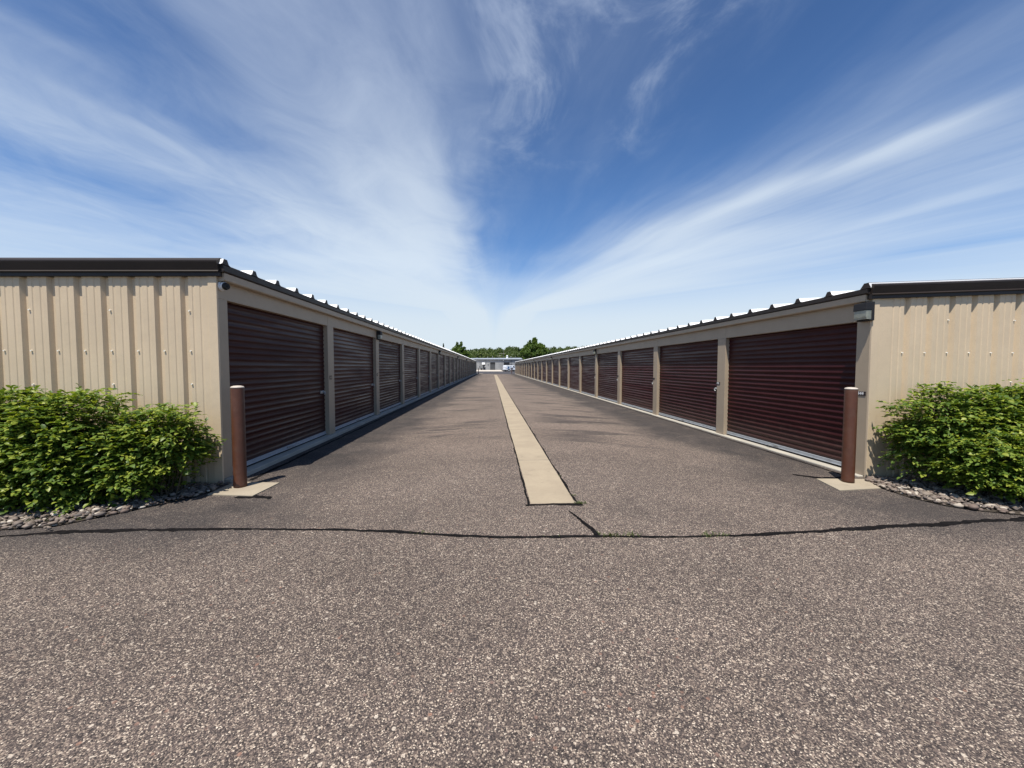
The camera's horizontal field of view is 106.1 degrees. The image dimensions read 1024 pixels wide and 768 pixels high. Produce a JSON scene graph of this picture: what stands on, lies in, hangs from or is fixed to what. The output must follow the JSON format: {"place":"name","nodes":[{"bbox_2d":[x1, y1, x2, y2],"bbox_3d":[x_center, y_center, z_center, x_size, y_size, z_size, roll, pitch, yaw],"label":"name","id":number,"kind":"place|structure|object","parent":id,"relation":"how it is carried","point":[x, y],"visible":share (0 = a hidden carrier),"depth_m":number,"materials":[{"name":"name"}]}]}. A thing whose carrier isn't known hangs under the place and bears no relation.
{"place":"outdoors","nodes":[
{"label":"outdoors","id":0,"kind":"place"},
{"bbox_2d":[476,371,514,373],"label":"road","id":1,"kind":"structure","parent":0,"point":[495,372],"depth_m":104.49,"materials":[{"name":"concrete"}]},
{"bbox_2d":[503,365,514,370],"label":"parked van","id":2,"kind":"object","parent":1,"relation":"on","point":[507,367],"visible":0.72,"depth_m":120.47,"materials":[{"name":"white paint"}]},
{"bbox_2d":[0,370,1023,767],"bbox_3d":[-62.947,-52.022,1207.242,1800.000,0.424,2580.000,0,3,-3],"label":"ground","id":3,"kind":"structure","parent":0,"point":[302,644],"depth_m":2.33,"materials":[{"name":"grey asphalt"}]},
{"bbox_2d":[0,481,228,529],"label":"river gravel","id":4,"kind":"structure","parent":3,"relation":"on","point":[98,508],"depth_m":3.95,"materials":[{"name":"grey gravel"}]},
{"bbox_2d":[0,383,142,516],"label":"shrub","id":5,"kind":"object","parent":4,"relation":"on","point":[34,441],"visible":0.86,"depth_m":3.98,"materials":[{"name":"green plant"}]},
{"bbox_2d":[52,402,225,508],"bbox_3d":[-4.207,0.777,4.373,1.428,1.109,1.044,0,3,-3],"label":"shrub","id":6,"kind":"object","parent":4,"relation":"on","point":[150,449],"visible":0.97,"depth_m":4.20,"materials":[{"name":"green plant"}]},
{"bbox_2d":[0,258,476,484],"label":"storage building","id":7,"kind":"structure","parent":3,"relation":"on","point":[307,371],"depth_m":4.87,"materials":[{"name":"metal"}]},
{"bbox_2d":[218,281,229,290],"bbox_3d":[-3.649,-1.242,4.887,0.121,0.120,0.120,0,3,-3],"label":"security camera","id":8,"kind":"object","parent":7,"relation":"attached to","point":[222,286],"visible":1,"depth_m":4.85,"materials":[{"name":"white plastic"}]},
{"bbox_2d":[227,302,326,466],"bbox_3d":[-3.849,-0.032,6.576,0.092,2.358,3.114,0,3,-3],"label":"roll up door","id":9,"kind":"structure","parent":7,"relation":"in","point":[278,360],"depth_m":6.29,"materials":[{"name":"red paint"}]},
{"bbox_2d":[333,328,374,430],"bbox_3d":[-4.024,-0.181,9.926,0.092,2.358,3.122,0,3,-3],"label":"roll up door","id":10,"kind":"structure","parent":7,"relation":"in","point":[353,353],"depth_m":9.74,"materials":[{"name":"red paint"}]},
{"bbox_2d":[376,331,381,339],"bbox_3d":[-3.982,-1.457,11.556,0.128,0.260,0.196,0,3,-3],"label":"wall light","id":11,"kind":"object","parent":7,"relation":"attached to","point":[378,335],"visible":1,"depth_m":11.46,"materials":[{"name":"black metal"}]},
{"bbox_2d":[379,340,400,412],"bbox_3d":[-4.198,-0.329,13.280,0.092,2.358,3.122,0,3,-3],"label":"roll up door","id":12,"kind":"structure","parent":7,"relation":"in","point":[389,352],"depth_m":13.24,"materials":[{"name":"red paint"}]},
{"bbox_2d":[404,346,417,401],"bbox_3d":[-4.373,-0.477,16.634,0.092,2.358,3.122,0,3,-3],"label":"roll up door","id":13,"kind":"structure","parent":7,"relation":"in","point":[410,354],"depth_m":16.66,"materials":[{"name":"red paint"}]},
{"bbox_2d":[420,350,429,395],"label":"roll up door","id":14,"kind":"structure","parent":7,"relation":"in","point":[424,355],"depth_m":20.12,"materials":[{"name":"red paint"}]},
{"bbox_2d":[431,352,437,391],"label":"roll up door","id":15,"kind":"structure","parent":7,"relation":"in","point":[434,380],"depth_m":23.27,"materials":[{"name":"red paint"}]},
{"bbox_2d":[439,354,444,387],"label":"roll up door","id":16,"kind":"structure","parent":7,"relation":"in","point":[441,357],"depth_m":26.91,"materials":[{"name":"red paint"}]},
{"bbox_2d":[445,356,449,385],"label":"roll up door","id":17,"kind":"structure","parent":7,"relation":"in","point":[446,357],"depth_m":30.51,"materials":[{"name":"red paint"}]},
{"bbox_2d":[450,357,453,383],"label":"roll up door","id":18,"kind":"structure","parent":7,"relation":"in","point":[451,358],"depth_m":33.59,"materials":[{"name":"red paint"}]},
{"bbox_2d":[454,358,456,381],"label":"roll up door","id":19,"kind":"structure","parent":7,"relation":"in","point":[455,369],"depth_m":37.20,"materials":[{"name":"red paint"}]},
{"bbox_2d":[460,359,461,379],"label":"roll up door","id":20,"kind":"structure","parent":7,"relation":"in","point":[460,359],"depth_m":43.26,"materials":[{"name":"red paint"}]},
{"bbox_2d":[207,482,278,495],"bbox_3d":[-3.287,1.311,4.728,0.600,0.062,0.580,0,3,-3],"label":"pavement pad","id":21,"kind":"object","parent":3,"relation":"on","point":[252,488],"visible":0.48,"depth_m":4.68,"materials":[{"name":"concrete"}]},
{"bbox_2d":[230,385,246,487],"bbox_3d":[-3.384,0.653,4.766,0.145,1.270,0.146,0,3,-3],"label":"bollard","id":22,"kind":"object","parent":21,"relation":"on","point":[238,424],"visible":1,"depth_m":4.72,"materials":[{"name":"brown metal"}]},
{"bbox_2d":[235,495,271,498],"bbox_3d":[-2.963,1.301,4.443,0.453,0.001,0.140,0,3,5],"label":"pavement crack","id":23,"kind":"object","parent":3,"relation":"on","point":[258,496],"visible":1,"depth_m":4.43,"materials":[{"name":"black asphalt"}]},
{"bbox_2d":[250,388,445,479],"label":"concrete curb","id":24,"kind":"structure","parent":3,"relation":"on","point":[304,454],"depth_m":6.66,"materials":[{"name":"grey concrete"}]},
{"bbox_2d":[10,475,730,537],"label":"weeds","id":25,"kind":"object","parent":3,"relation":"on","point":[610,534],"visible":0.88,"depth_m":3.48,"materials":[{"name":"green plant"}]},
{"bbox_2d":[451,341,467,356],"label":"leafy tree","id":26,"kind":"object","parent":3,"relation":"on","point":[458,348],"visible":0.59,"depth_m":169.82,"materials":[{"name":"green plant"}]},
{"bbox_2d":[471,355,522,369],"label":"commercial building","id":27,"kind":"structure","parent":3,"relation":"on","point":[487,363],"depth_m":149.71,"materials":[{"name":"grey metal"}]},
{"bbox_2d":[490,362,495,369],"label":"door","id":28,"kind":"structure","parent":27,"relation":"in","point":[492,364],"depth_m":149.79,"materials":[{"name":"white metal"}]},
{"bbox_2d":[0,517,1023,537],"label":"pavement crack","id":29,"kind":"object","parent":3,"relation":"on","point":[940,523],"visible":1,"depth_m":3.54,"materials":[{"name":"black asphalt"}]},
{"bbox_2d":[497,387,529,503],"bbox_3d":[-0.482,0.743,17.093,0.065,0.001,25.890,0,3,-3],"label":"pavement crack","id":30,"kind":"object","parent":3,"relation":"on","point":[523,482],"visible":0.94,"depth_m":5.71,"materials":[{"name":"black asphalt"}]},
{"bbox_2d":[519,337,547,359],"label":"leafy tree","id":31,"kind":"object","parent":3,"relation":"on","point":[533,348],"visible":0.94,"depth_m":169.88,"materials":[{"name":"green plant"}]},
{"bbox_2d":[494,375,573,503],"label":"drainage path","id":32,"kind":"structure","parent":3,"relation":"on","point":[544,484],"depth_m":5.96,"materials":[{"name":"concrete"}]},
{"bbox_2d":[505,388,576,502],"bbox_3d":[0.041,0.745,17.120,0.060,0.001,25.890,0,3,-3],"label":"pavement crack","id":33,"kind":"object","parent":3,"relation":"on","point":[566,485],"visible":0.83,"depth_m":5.87,"materials":[{"name":"black asphalt"}]},
{"bbox_2d":[525,503,582,505],"bbox_3d":[0.460,1.314,4.195,0.631,0.005,0.077,0,3,-3],"label":"pavement crack","id":34,"kind":"object","parent":3,"relation":"on","point":[555,504],"visible":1,"depth_m":4.19,"materials":[{"name":"black asphalt"}]},
{"bbox_2d":[569,511,599,534],"bbox_3d":[0.689,1.334,3.736,0.067,0.003,0.596,-1,3,-15],"label":"pavement crack","id":35,"kind":"object","parent":3,"relation":"on","point":[593,530],"visible":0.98,"depth_m":3.64,"materials":[{"name":"black asphalt"}]},
{"bbox_2d":[526,377,840,473],"bbox_3d":[3.418,0.117,32.849,0.103,0.002,54.780,0,3,-3],"label":"pavement crack","id":36,"kind":"object","parent":3,"relation":"on","point":[731,440],"visible":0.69,"depth_m":7.50,"materials":[{"name":"black asphalt"}]},
{"bbox_2d":[515,277,1023,477],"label":"storage building","id":37,"kind":"structure","parent":3,"relation":"on","point":[777,378],"depth_m":6.39,"materials":[{"name":"metal"}]},
{"bbox_2d":[529,362,530,377],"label":"roll up door","id":38,"kind":"structure","parent":37,"relation":"in","point":[529,362],"depth_m":54.48,"materials":[{"name":"red paint"}]},
{"bbox_2d":[532,362,533,378],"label":"roll up door","id":39,"kind":"structure","parent":37,"relation":"in","point":[532,362],"depth_m":50.55,"materials":[{"name":"red paint"}]},
{"bbox_2d":[535,362,536,379],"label":"roll up door","id":40,"kind":"structure","parent":37,"relation":"in","point":[535,362],"depth_m":47.09,"materials":[{"name":"red paint"}]},
{"bbox_2d":[538,361,540,380],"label":"roll up door","id":41,"kind":"structure","parent":37,"relation":"in","point":[539,362],"depth_m":43.61,"materials":[{"name":"red paint"}]},
{"bbox_2d":[542,360,545,381],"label":"roll up door","id":42,"kind":"structure","parent":37,"relation":"in","point":[543,362],"depth_m":39.53,"materials":[{"name":"red paint"}]},
{"bbox_2d":[547,360,551,383],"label":"roll up door","id":43,"kind":"structure","parent":37,"relation":"in","point":[549,362],"depth_m":36.05,"materials":[{"name":"red paint"}]},
{"bbox_2d":[553,359,558,385],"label":"roll up door","id":44,"kind":"structure","parent":37,"relation":"in","point":[556,361],"depth_m":32.17,"materials":[{"name":"red paint"}]},
{"bbox_2d":[560,358,567,387],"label":"roll up door","id":45,"kind":"structure","parent":37,"relation":"in","point":[564,361],"depth_m":28.97,"materials":[{"name":"red paint"}]},
{"bbox_2d":[569,356,578,391],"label":"roll up door","id":46,"kind":"structure","parent":37,"relation":"in","point":[574,361],"depth_m":25.13,"materials":[{"name":"red paint"}]},
{"bbox_2d":[581,355,594,395],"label":"roll up door","id":47,"kind":"structure","parent":37,"relation":"in","point":[588,361],"depth_m":21.48,"materials":[{"name":"red paint"}]},
{"bbox_2d":[598,352,617,402],"bbox_3d":[4.436,-0.373,17.906,0.093,2.256,3.360,0,3,-3],"label":"roll up door","id":48,"kind":"structure","parent":37,"relation":"in","point":[607,362],"depth_m":17.82,"materials":[{"name":"red paint"}]},
{"bbox_2d":[621,347,653,412],"bbox_3d":[4.624,-0.214,14.314,0.093,2.256,3.360,0,3,-3],"label":"roll up door","id":49,"kind":"structure","parent":37,"relation":"in","point":[637,365],"depth_m":14.16,"materials":[{"name":"red paint"}]},
{"bbox_2d":[659,340,717,430],"bbox_3d":[4.811,-0.055,10.723,0.093,2.256,3.360,0,3,-3],"label":"roll up door","id":50,"kind":"structure","parent":37,"relation":"in","point":[688,371],"depth_m":10.46,"materials":[{"name":"red paint"}]},
{"bbox_2d":[727,323,856,466],"bbox_3d":[4.994,0.101,7.206,0.093,2.256,3.210,0,3,-3],"label":"roll up door","id":51,"kind":"structure","parent":37,"relation":"in","point":[786,388],"depth_m":6.86,"materials":[{"name":"red paint"}]},
{"bbox_2d":[853,302,874,321],"bbox_3d":[4.955,-1.016,5.421,0.128,0.260,0.196,0,3,-3],"label":"wall light","id":52,"kind":"object","parent":37,"relation":"attached to","point":[863,312],"visible":1,"depth_m":5.36,"materials":[{"name":"black metal"}]},
{"bbox_2d":[793,474,840,478],"bbox_3d":[4.421,1.319,5.453,0.748,0.012,0.223,0,3,6],"label":"pavement crack","id":53,"kind":"object","parent":3,"relation":"on","point":[839,477],"visible":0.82,"depth_m":5.43,"materials":[{"name":"black asphalt"}]},
{"bbox_2d":[816,478,880,490],"bbox_3d":[4.524,1.360,5.112,0.840,0.075,0.510,0,3,-3],"label":"pavement pad","id":54,"kind":"object","parent":3,"relation":"on","point":[840,485],"visible":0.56,"depth_m":5.06,"materials":[{"name":"concrete"}]},
{"bbox_2d":[841,387,857,482],"bbox_3d":[4.546,0.687,5.184,0.145,1.290,0.145,0,3,-3],"label":"bollard","id":55,"kind":"object","parent":54,"relation":"on","point":[849,433],"visible":1,"depth_m":5.14,"materials":[{"name":"brown metal"}]},
{"bbox_2d":[864,475,1023,514],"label":"river gravel","id":56,"kind":"structure","parent":3,"relation":"on","point":[934,492],"depth_m":4.64,"materials":[{"name":"grey gravel"}]},
{"bbox_2d":[872,378,1023,503],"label":"shrub","id":57,"kind":"object","parent":56,"relation":"on","point":[980,442],"visible":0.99,"depth_m":4.75,"materials":[{"name":"green plant"}]},
{"bbox_2d":[0,0,1023,349],"label":"sky","id":58,"kind":"structure","parent":0,"point":[493,174],"materials":[{"name":"blue"}]},
{"bbox_3d":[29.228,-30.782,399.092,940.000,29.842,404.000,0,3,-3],"label":"hill","id":59,"kind":"structure","parent":0,"visible":0},
{"bbox_2d":[467,345,587,358],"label":"woodland foliage","id":60,"kind":"object","parent":59,"relation":"on","point":[483,353],"visible":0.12,"depth_m":244.60,"materials":[{"name":"green plant"}]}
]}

